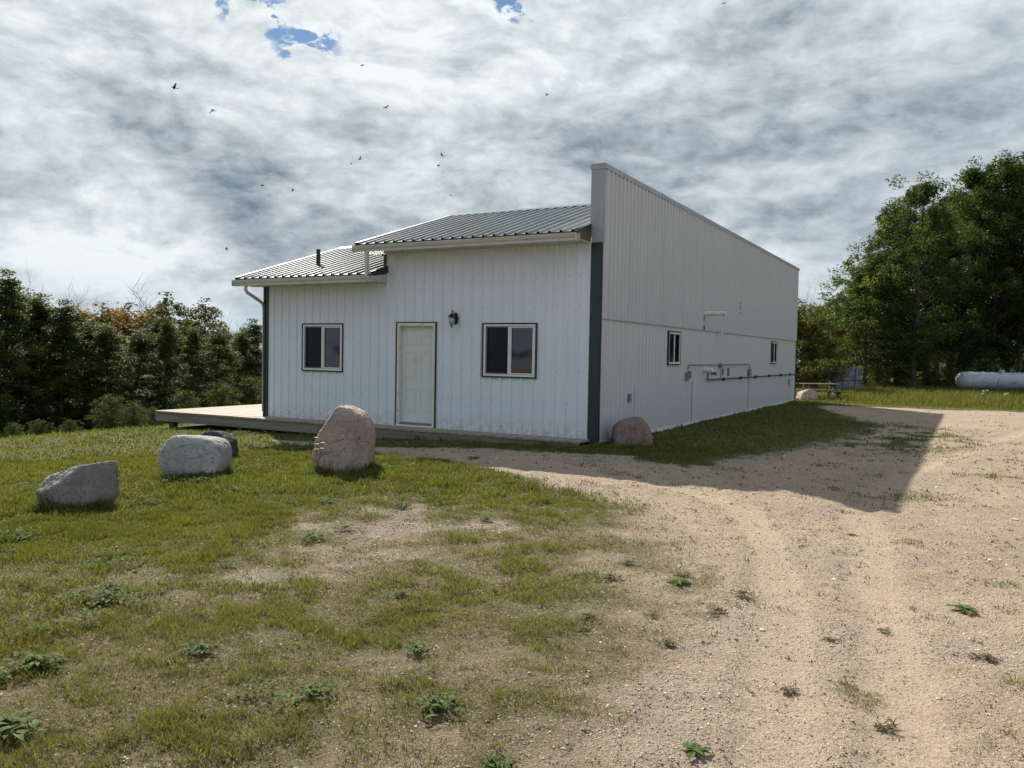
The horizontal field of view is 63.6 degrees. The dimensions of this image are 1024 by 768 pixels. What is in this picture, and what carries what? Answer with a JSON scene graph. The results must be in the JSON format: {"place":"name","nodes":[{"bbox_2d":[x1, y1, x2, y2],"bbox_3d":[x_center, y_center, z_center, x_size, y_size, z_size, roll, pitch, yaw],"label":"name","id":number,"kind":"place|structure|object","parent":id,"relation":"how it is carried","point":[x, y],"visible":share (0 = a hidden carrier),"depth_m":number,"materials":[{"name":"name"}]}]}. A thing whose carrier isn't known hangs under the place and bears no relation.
{"place":"outdoors","nodes":[
{"label":"outdoors","id":0,"kind":"place"},
{"bbox_2d":[0,351,1023,767],"bbox_3d":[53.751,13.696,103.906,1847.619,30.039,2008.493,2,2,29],"label":"ground","id":1,"kind":"structure","parent":0,"point":[928,731],"depth_m":5.16,"materials":[{"name":"soil"}]},
{"bbox_2d":[0,420,25,437],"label":"shrub","id":2,"kind":"object","parent":1,"relation":"on","point":[13,427],"visible":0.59,"depth_m":19.50,"materials":[{"name":"green plant"}]},
{"bbox_2d":[0,708,51,740],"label":"weed","id":3,"kind":"object","parent":1,"relation":"on","point":[13,722],"visible":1,"depth_m":3.44,"materials":[{"name":"green plant"}]},
{"bbox_2d":[0,268,62,436],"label":"bushy tree","id":4,"kind":"object","parent":1,"relation":"on","point":[10,296],"visible":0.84,"depth_m":22.59,"materials":[{"name":"green plant"}]},
{"bbox_2d":[0,307,67,437],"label":"bushy tree","id":5,"kind":"object","parent":1,"relation":"on","point":[15,380],"visible":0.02,"depth_m":23.56,"materials":[{"name":"green plant"}]},
{"bbox_2d":[25,417,57,435],"bbox_3d":[-11.521,1.130,20.035,0.649,0.640,0.718,2,2,18],"label":"shrub","id":6,"kind":"object","parent":1,"relation":"on","point":[38,423],"visible":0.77,"depth_m":20.02,"materials":[{"name":"green plant"}]},
{"bbox_2d":[0,283,96,418],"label":"bushy tree","id":7,"kind":"object","parent":1,"relation":"on","point":[26,330],"visible":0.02,"depth_m":28.00,"materials":[{"name":"green plant"}]},
{"bbox_2d":[9,262,88,405],"bbox_3d":[-15.321,-0.874,26.969,2.908,6.481,1.925,0,2,-20],"label":"bare tree","id":8,"kind":"object","parent":1,"relation":"on","point":[59,306],"visible":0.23,"depth_m":26.79,"materials":[{"name":"brown plant"}]},
{"bbox_2d":[0,293,99,433],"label":"bushy tree","id":9,"kind":"object","parent":1,"relation":"on","point":[40,310],"visible":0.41,"depth_m":23.85,"materials":[{"name":"green plant"}]},
{"bbox_2d":[19,304,88,420],"bbox_3d":[-16.347,-0.046,28.805,3.994,5.527,3.997,2,2,18],"label":"bushy tree","id":10,"kind":"object","parent":1,"relation":"on","point":[52,354],"visible":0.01,"depth_m":28.93,"materials":[{"name":"green plant"}]},
{"bbox_2d":[11,299,109,434],"bbox_3d":[-13.306,-0.268,24.229,2.825,4.468,2.918,0,2,-15],"label":"bushy tree","id":11,"kind":"object","parent":1,"relation":"on","point":[64,327],"visible":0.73,"depth_m":24.01,"materials":[{"name":"green plant"}]},
{"bbox_2d":[58,417,83,432],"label":"shrub","id":12,"kind":"object","parent":1,"relation":"on","point":[68,426],"visible":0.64,"depth_m":20.51,"materials":[{"name":"green plant"}]},
{"bbox_2d":[36,461,119,509],"bbox_3d":[-4.487,1.099,8.500,0.665,0.579,0.517,1,2,0],"label":"boulder","id":13,"kind":"object","parent":1,"relation":"on","point":[86,483],"visible":0.65,"depth_m":8.40,"materials":[{"name":"grey stone"}]},
{"bbox_2d":[36,316,142,431],"bbox_3d":[-13.125,0.025,25.370,3.181,4.211,3.422,0,2,-27],"label":"bushy tree","id":14,"kind":"object","parent":1,"relation":"on","point":[87,331],"visible":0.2,"depth_m":25.35,"materials":[{"name":"green plant"}]},
{"bbox_2d":[60,301,147,377],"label":"autumn tree","id":15,"kind":"object","parent":1,"relation":"on","point":[107,318],"visible":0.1,"depth_m":31.92,"materials":[{"name":"orange plant"}]},
{"bbox_2d":[52,323,159,430],"bbox_3d":[-11.956,0.002,25.069,3.100,3.710,3.098,2,2,14],"label":"bushy tree","id":16,"kind":"object","parent":1,"relation":"on","point":[105,340],"visible":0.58,"depth_m":24.75,"materials":[{"name":"green plant"}]},
{"bbox_2d":[71,282,142,334],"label":"bare tree","id":17,"kind":"object","parent":1,"relation":"on","point":[101,315],"visible":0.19,"depth_m":31.14,"materials":[{"name":"brown plant"}]},
{"bbox_2d":[75,321,144,421],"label":"bushy tree","id":18,"kind":"object","parent":1,"relation":"on","point":[94,340],"visible":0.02,"depth_m":30.59,"materials":[{"name":"green plant"}]},
{"bbox_2d":[83,391,140,429],"bbox_3d":[-10.521,0.804,21.506,1.249,1.233,1.382,1,2,3],"label":"shrub","id":19,"kind":"object","parent":1,"relation":"on","point":[109,420],"visible":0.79,"depth_m":21.39,"materials":[{"name":"green plant"}]},
{"bbox_2d":[65,273,187,380],"bbox_3d":[-15.243,-0.818,32.606,6.950,7.149,4.601,2,2,25],"label":"bare tree","id":20,"kind":"object","parent":1,"relation":"on","point":[148,320],"visible":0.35,"depth_m":32.73,"materials":[{"name":"brown plant"}]},
{"bbox_2d":[84,277,172,380],"bbox_3d":[-16.295,-0.787,35.627,6.277,7.631,4.155,2,2,28],"label":"bare tree","id":21,"kind":"object","parent":1,"relation":"on","point":[139,309],"visible":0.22,"depth_m":35.18,"materials":[{"name":"brown plant"}]},
{"bbox_2d":[113,400,153,427],"bbox_3d":[-9.661,0.839,21.004,0.931,0.830,0.841,3,3,43],"label":"shrub","id":22,"kind":"object","parent":1,"relation":"on","point":[125,418],"visible":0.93,"depth_m":20.95,"materials":[{"name":"green plant"}]},
{"bbox_2d":[102,302,175,397],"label":"autumn tree","id":23,"kind":"object","parent":1,"relation":"on","point":[129,319],"visible":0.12,"depth_m":36.48,"materials":[{"name":"orange plant"}]},
{"bbox_2d":[91,327,204,425],"bbox_3d":[-12.136,0.082,26.890,3.294,3.952,3.544,-1,3,-39],"label":"bushy tree","id":24,"kind":"object","parent":1,"relation":"on","point":[138,341],"visible":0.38,"depth_m":26.87,"materials":[{"name":"green plant"}]},
{"bbox_2d":[138,405,165,426],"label":"shrub","id":25,"kind":"object","parent":1,"relation":"on","point":[151,414],"visible":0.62,"depth_m":21.97,"materials":[{"name":"green plant"}]},
{"bbox_2d":[126,309,180,366],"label":"autumn tree","id":26,"kind":"object","parent":1,"relation":"on","point":[146,320],"visible":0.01,"depth_m":39.23,"materials":[{"name":"orange plant"}]},
{"bbox_2d":[129,323,180,414],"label":"bushy tree","id":27,"kind":"object","parent":1,"relation":"on","point":[153,346],"visible":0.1,"depth_m":32.75,"materials":[{"name":"green plant"}]},
{"bbox_2d":[138,316,200,425],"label":"bushy tree","id":28,"kind":"object","parent":1,"relation":"on","point":[171,362],"visible":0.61,"depth_m":26.77,"materials":[{"name":"green plant"}]},
{"bbox_2d":[132,291,208,392],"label":"autumn tree","id":29,"kind":"object","parent":1,"relation":"on","point":[163,304],"visible":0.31,"depth_m":33.90,"materials":[{"name":"green plant"}]},
{"bbox_2d":[171,328,203,406],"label":"bushy tree","id":30,"kind":"object","parent":1,"relation":"on","point":[187,359],"visible":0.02,"depth_m":35.06,"materials":[{"name":"green plant"}]},
{"bbox_2d":[163,388,212,423],"bbox_3d":[-9.505,0.761,24.071,1.488,1.327,1.344,3,3,45],"label":"shrub","id":31,"kind":"object","parent":1,"relation":"on","point":[182,404],"visible":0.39,"depth_m":23.93,"materials":[{"name":"green plant"}]},
{"bbox_2d":[162,326,218,407],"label":"bushy tree","id":32,"kind":"object","parent":1,"relation":"on","point":[194,338],"visible":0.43,"depth_m":28.97,"materials":[{"name":"green plant"}]},
{"bbox_2d":[158,435,231,477],"bbox_3d":[-4.237,0.999,11.051,0.815,0.672,0.701,1,2,0],"label":"boulder","id":33,"kind":"object","parent":1,"relation":"on","point":[187,454],"visible":0.73,"depth_m":10.73,"materials":[{"name":"grey stone"}]},
{"bbox_2d":[177,297,235,386],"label":"autumn tree","id":34,"kind":"object","parent":1,"relation":"on","point":[203,313],"visible":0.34,"depth_m":35.62,"materials":[{"name":"green plant"}]},
{"bbox_2d":[193,331,220,396],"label":"bushy tree","id":35,"kind":"object","parent":1,"relation":"on","point":[207,350],"visible":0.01,"depth_m":35.67,"materials":[{"name":"green plant"}]},
{"bbox_2d":[173,325,255,406],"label":"bushy tree","id":36,"kind":"object","parent":1,"relation":"on","point":[217,341],"visible":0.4,"depth_m":30.33,"materials":[{"name":"green plant"}]},
{"bbox_2d":[191,379,243,407],"bbox_3d":[-9.560,0.709,26.972,1.788,1.765,1.980,0,3,-33],"label":"shrub","id":37,"kind":"object","parent":1,"relation":"on","point":[223,388],"visible":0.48,"depth_m":26.91,"materials":[{"name":"green plant"}]},
{"bbox_2d":[200,431,238,455],"bbox_3d":[-4.764,1.008,13.115,0.667,0.549,0.598,1,2,0],"label":"boulder","id":38,"kind":"object","parent":1,"relation":"on","point":[231,439],"visible":0.26,"depth_m":13.08,"materials":[{"name":"stone"}]},
{"bbox_2d":[219,373,261,405],"bbox_3d":[-9.639,0.668,29.963,2.296,2.266,2.542,0,2,-18],"label":"shrub","id":39,"kind":"object","parent":1,"relation":"on","point":[253,385],"visible":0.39,"depth_m":29.83,"materials":[{"name":"green plant"}]},
{"bbox_2d":[220,329,261,403],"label":"bushy tree","id":40,"kind":"object","parent":1,"relation":"on","point":[243,345],"visible":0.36,"depth_m":32.84,"materials":[{"name":"green plant"}]},
{"bbox_2d":[227,318,261,403],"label":"bushy tree","id":41,"kind":"object","parent":1,"relation":"on","point":[256,332],"visible":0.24,"depth_m":34.76,"materials":[{"name":"green plant"}]},
{"bbox_2d":[299,530,326,541],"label":"weed","id":42,"kind":"object","parent":1,"relation":"on","point":[304,535],"visible":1,"depth_m":7.03,"materials":[{"name":"green plant"}]},
{"bbox_2d":[0,430,673,767],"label":"clover patches","id":43,"kind":"object","parent":1,"relation":"on","point":[310,687],"visible":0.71,"depth_m":4.82,"materials":[{"name":"green plant"}]},
{"bbox_2d":[330,524,354,530],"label":"weed","id":44,"kind":"object","parent":1,"relation":"on","point":[343,526],"visible":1,"depth_m":7.44,"materials":[{"name":"green plant"}]},
{"bbox_2d":[312,405,375,472],"bbox_3d":[-2.329,0.775,11.352,0.808,0.974,0.759,1,2,0],"label":"boulder","id":45,"kind":"object","parent":1,"relation":"on","point":[346,435],"visible":0.85,"depth_m":11.10,"materials":[{"name":"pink stone"}]},
{"bbox_2d":[155,404,589,446],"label":"wooden deck","id":46,"kind":"structure","parent":1,"relation":"on","point":[241,417],"depth_m":17.85,"materials":[{"name":"grey wood"}]},
{"bbox_2d":[414,688,465,718],"bbox_3d":[-0.327,1.439,3.736,0.243,0.050,0.242,0,2,-15],"label":"weed","id":47,"kind":"object","parent":1,"relation":"on","point":[434,701],"visible":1,"depth_m":3.73,"materials":[{"name":"green plant"}]},
{"bbox_2d":[0,428,1023,767],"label":"gravel stones","id":48,"kind":"object","parent":1,"relation":"on","point":[706,594],"visible":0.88,"depth_m":5.23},
{"bbox_2d":[1,426,1023,767],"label":"dry sprigs","id":49,"kind":"object","parent":1,"relation":"on","point":[775,524],"visible":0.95,"depth_m":8.03,"materials":[{"name":"brown plant"}]},
{"bbox_2d":[232,163,799,442],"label":"metal building","id":50,"kind":"structure","parent":1,"relation":"on","point":[621,295],"depth_m":16.94,"materials":[{"name":"white"}]},
{"bbox_2d":[301,323,343,371],"bbox_3d":[-4.122,-0.797,18.018,1.173,1.051,0.090,2,2,29],"label":"window","id":51,"kind":"structure","parent":50,"relation":"in","point":[322,347],"depth_m":17.99,"materials":[{"name":"white plastic"}]},
{"bbox_2d":[395,322,436,427],"bbox_3d":[-1.933,-0.187,16.864,0.989,2.158,0.175,2,2,29],"label":"door","id":52,"kind":"structure","parent":50,"relation":"in","point":[416,342],"depth_m":16.91,"materials":[{"name":"white paint"}]},
{"bbox_2d":[482,323,537,378],"bbox_3d":[-0.043,-0.641,15.761,1.185,1.051,0.090,2,2,29],"label":"window","id":53,"kind":"structure","parent":50,"relation":"in","point":[506,351],"depth_m":15.73,"materials":[{"name":"white plastic"}]},
{"bbox_2d":[667,331,680,364],"bbox_3d":[3.614,-0.804,18.507,0.090,0.759,0.874,2,2,29],"label":"window","id":54,"kind":"structure","parent":50,"relation":"in","point":[673,337],"depth_m":18.47,"materials":[{"name":"white plastic"}]},
{"bbox_2d":[770,341,777,363],"bbox_3d":[8.856,-1.063,27.961,0.090,0.759,0.903,2,2,29],"label":"window","id":55,"kind":"structure","parent":50,"relation":"in","point":[774,345],"depth_m":27.92,"materials":[{"name":"white plastic"}]},
{"bbox_2d":[575,625,591,634],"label":"weed","id":56,"kind":"object","parent":1,"relation":"on","point":[585,628],"visible":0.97,"depth_m":4.84,"materials":[{"name":"green plant"}]},
{"bbox_2d":[574,611,601,620],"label":"weed","id":57,"kind":"object","parent":1,"relation":"on","point":[588,614],"visible":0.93,"depth_m":5.09,"materials":[{"name":"green plant"}]},
{"bbox_2d":[603,571,622,579],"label":"weed","id":58,"kind":"object","parent":1,"relation":"on","point":[610,575],"visible":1,"depth_m":5.98,"materials":[{"name":"green plant"}]},
{"bbox_2d":[611,416,652,445],"bbox_3d":[2.209,0.898,15.014,0.752,0.583,0.746,1,2,0],"label":"boulder","id":59,"kind":"object","parent":1,"relation":"on","point":[637,429],"visible":0.71,"depth_m":14.72,"materials":[{"name":"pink stone"}]},
{"bbox_2d":[638,612,659,617],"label":"weed","id":60,"kind":"object","parent":1,"relation":"on","point":[652,614],"visible":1,"depth_m":5.11,"materials":[{"name":"green plant"}]},
{"bbox_2d":[646,637,683,646],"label":"weed","id":61,"kind":"object","parent":1,"relation":"on","point":[666,642],"visible":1,"depth_m":4.64,"materials":[{"name":"green plant"}]},
{"bbox_2d":[665,578,690,585],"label":"weed","id":62,"kind":"object","parent":1,"relation":"on","point":[676,581],"visible":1,"depth_m":5.90,"materials":[{"name":"green plant"}]},
{"bbox_2d":[675,570,695,577],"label":"weed","id":63,"kind":"object","parent":1,"relation":"on","point":[680,575],"visible":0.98,"depth_m":6.14,"materials":[{"name":"green plant"}]},
{"bbox_2d":[679,742,711,760],"bbox_3d":[0.739,1.500,3.379,0.139,0.018,0.130,-1,3,-42],"label":"weed","id":64,"kind":"object","parent":1,"relation":"on","point":[695,748],"visible":1,"depth_m":3.37,"materials":[{"name":"green plant"}]},
{"bbox_2d":[706,605,727,614],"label":"weed","id":65,"kind":"object","parent":1,"relation":"on","point":[718,609],"visible":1,"depth_m":5.27,"materials":[{"name":"green plant"}]},
{"bbox_2d":[731,589,754,597],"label":"weed","id":66,"kind":"object","parent":1,"relation":"on","point":[743,592],"visible":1,"depth_m":5.61,"materials":[{"name":"green plant"}]},
{"bbox_2d":[780,683,800,693],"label":"weed","id":67,"kind":"object","parent":1,"relation":"on","point":[787,690],"visible":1,"depth_m":4.04,"materials":[{"name":"green plant"}]},
{"bbox_2d":[796,389,817,399],"bbox_3d":[11.998,0.407,33.300,0.908,0.450,0.670,1,2,0],"label":"boulder","id":68,"kind":"object","parent":1,"relation":"on","point":[812,394],"visible":1,"depth_m":33.03,"materials":[{"name":"beige stone"}]},
{"bbox_2d":[794,383,846,399],"bbox_3d":[13.240,0.357,35.512,1.760,0.758,1.557,1,2,0],"label":"picnic table","id":69,"kind":"object","parent":1,"relation":"on","point":[836,391],"visible":0.77,"depth_m":35.27,"materials":[{"name":"brown wood"}]},
{"bbox_2d":[796,297,854,389],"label":"tree","id":70,"kind":"object","parent":1,"relation":"on","point":[812,323],"visible":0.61,"depth_m":43.06,"materials":[{"name":"green plant"}]},
{"bbox_2d":[796,302,854,385],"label":"tree","id":71,"kind":"object","parent":1,"relation":"on","point":[846,340],"visible":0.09,"depth_m":45.18,"materials":[{"name":"green plant"}]},
{"bbox_2d":[806,283,848,382],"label":"tree","id":72,"kind":"object","parent":1,"relation":"on","point":[831,317],"visible":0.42,"depth_m":51.47,"materials":[{"name":"green plant"}]},
{"bbox_2d":[811,297,854,381],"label":"tree","id":73,"kind":"object","parent":1,"relation":"on","point":[826,305],"visible":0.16,"depth_m":55.67,"materials":[{"name":"green plant"}]},
{"bbox_2d":[823,635,843,642],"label":"weed","id":74,"kind":"object","parent":1,"relation":"on","point":[829,639],"visible":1,"depth_m":4.76,"materials":[{"name":"green plant"}]},
{"bbox_2d":[828,365,860,389],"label":"storage shed","id":75,"kind":"structure","parent":1,"relation":"on","point":[852,379],"depth_m":43.97,"materials":[{"name":"black plastic"}]},
{"bbox_2d":[837,368,848,389],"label":"door leaf","id":76,"kind":"structure","parent":75,"relation":"in","point":[844,383],"depth_m":43.97,"materials":[{"name":"black plastic"}]},
{"bbox_2d":[849,368,860,389],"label":"door leaf","id":77,"kind":"structure","parent":75,"relation":"in","point":[855,374],"depth_m":43.95,"materials":[{"name":"black plastic"}]},
{"bbox_2d":[817,287,895,380],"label":"poplar tree","id":78,"kind":"object","parent":1,"relation":"on","point":[846,304],"visible":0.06,"depth_m":56.31,"materials":[{"name":"green plant"}]},
{"bbox_2d":[811,253,945,387],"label":"poplar tree","id":79,"kind":"object","parent":1,"relation":"on","point":[876,286],"visible":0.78,"depth_m":49.15,"materials":[{"name":"green plant"}]},
{"bbox_2d":[867,363,893,387],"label":"bush","id":80,"kind":"object","parent":1,"relation":"on","point":[879,374],"visible":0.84,"depth_m":46.92,"materials":[{"name":"green plant"}]},
{"bbox_2d":[844,259,923,368],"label":"poplar tree","id":81,"kind":"object","parent":1,"relation":"on","point":[871,315],"visible":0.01,"depth_m":59.87,"materials":[{"name":"green plant"}]},
{"bbox_2d":[871,719,900,732],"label":"weed","id":82,"kind":"object","parent":1,"relation":"on","point":[883,726],"visible":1,"depth_m":3.66,"materials":[{"name":"green plant"}]},
{"bbox_2d":[847,209,933,381],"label":"poplar tree","id":83,"kind":"object","parent":1,"relation":"on","point":[875,231],"visible":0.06,"depth_m":55.18,"materials":[{"name":"green plant"}]},
{"bbox_2d":[846,197,944,386],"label":"poplar tree","id":84,"kind":"object","parent":1,"relation":"on","point":[885,237],"visible":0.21,"depth_m":50.21,"materials":[{"name":"green plant"}]},
{"bbox_2d":[884,365,910,386],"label":"bush","id":85,"kind":"object","parent":1,"relation":"on","point":[890,383],"visible":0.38,"depth_m":49.88,"materials":[{"name":"green plant"}]},
{"bbox_2d":[883,351,939,381],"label":"bush","id":86,"kind":"object","parent":1,"relation":"on","point":[918,378],"depth_m":61.70,"materials":[{"name":"green plant"}]},
{"bbox_2d":[884,206,965,381],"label":"poplar tree","id":87,"kind":"object","parent":1,"relation":"on","point":[926,290],"visible":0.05,"depth_m":57.41,"materials":[{"name":"green plant"}]},
{"bbox_2d":[860,170,991,387],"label":"poplar tree","id":88,"kind":"object","parent":1,"relation":"on","point":[925,192],"visible":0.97,"depth_m":46.95,"materials":[{"name":"green plant"}]},
{"bbox_2d":[919,371,940,387],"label":"bush","id":89,"kind":"object","parent":1,"relation":"on","point":[927,380],"visible":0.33,"depth_m":50.94,"materials":[{"name":"green plant"}]},
{"bbox_2d":[904,218,987,377],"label":"poplar tree","id":90,"kind":"object","parent":1,"relation":"on","point":[924,273],"visible":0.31,"depth_m":52.04,"materials":[{"name":"green plant"}]},
{"bbox_2d":[929,365,964,387],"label":"bush","id":91,"kind":"object","parent":1,"relation":"on","point":[944,381],"visible":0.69,"depth_m":48.80,"materials":[{"name":"green plant"}]},
{"bbox_2d":[947,604,979,614],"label":"weed","id":92,"kind":"object","parent":1,"relation":"on","point":[968,609],"visible":1,"depth_m":5.33,"materials":[{"name":"green plant"}]},
{"bbox_2d":[912,188,1015,380],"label":"poplar tree","id":93,"kind":"object","parent":1,"relation":"on","point":[948,360],"visible":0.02,"depth_m":56.48,"materials":[{"name":"green plant"}]},
{"bbox_2d":[939,356,995,379],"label":"bush","id":94,"kind":"object","parent":1,"relation":"on","point":[945,366],"visible":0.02,"depth_m":63.88,"materials":[{"name":"green plant"}]},
{"bbox_2d":[914,156,1023,376],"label":"poplar tree","id":95,"kind":"object","parent":1,"relation":"on","point":[968,179],"visible":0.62,"depth_m":51.02,"materials":[{"name":"green plant"}]},
{"bbox_2d":[946,359,1015,372],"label":"bush","id":96,"kind":"object","parent":1,"relation":"on","point":[987,369],"visible":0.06,"depth_m":61.47,"materials":[{"name":"green plant"}]},
{"bbox_2d":[966,652,1003,661],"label":"weed","id":97,"kind":"object","parent":1,"relation":"on","point":[989,657],"visible":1,"depth_m":4.52,"materials":[{"name":"green plant"}]},
{"bbox_2d":[947,149,1023,371],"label":"poplar tree","id":98,"kind":"object","parent":1,"relation":"on","point":[1013,281],"visible":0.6,"depth_m":50.74,"materials":[{"name":"green plant"}]},
{"bbox_2d":[953,165,1023,371],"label":"poplar tree","id":99,"kind":"object","parent":1,"relation":"on","point":[996,368],"visible":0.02,"depth_m":59.17,"materials":[{"name":"green plant"}]},
{"bbox_2d":[955,370,1023,390],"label":"propane tank","id":100,"kind":"object","parent":1,"relation":"on","point":[1001,379],"visible":0.92,"depth_m":47.06,"materials":[{"name":"metal"}]},
{"bbox_2d":[959,161,1023,372],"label":"poplar tree","id":101,"kind":"object","parent":1,"relation":"on","point":[1007,370],"depth_m":57.21,"materials":[{"name":"green plant"}]},
{"bbox_2d":[971,156,1023,372],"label":"poplar tree","id":102,"kind":"object","parent":1,"relation":"on","point":[1019,357],"visible":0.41,"depth_m":51.28,"materials":[{"name":"green plant"}]},
{"bbox_2d":[1002,190,1023,342],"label":"poplar tree","id":103,"kind":"object","parent":1,"relation":"on","point":[1013,247],"visible":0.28,"depth_m":51.57,"materials":[{"name":"green plant"}]},
{"bbox_2d":[0,401,1023,767],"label":"grass","id":104,"kind":"structure","parent":0,"point":[80,525],"depth_m":5.97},
{"bbox_2d":[0,0,1023,362],"label":"sky","id":105,"kind":"structure","parent":0,"point":[784,125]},
{"bbox_2d":[792,380,1023,410],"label":"tall grass","id":106,"kind":"structure","parent":0,"point":[918,395],"depth_m":35.77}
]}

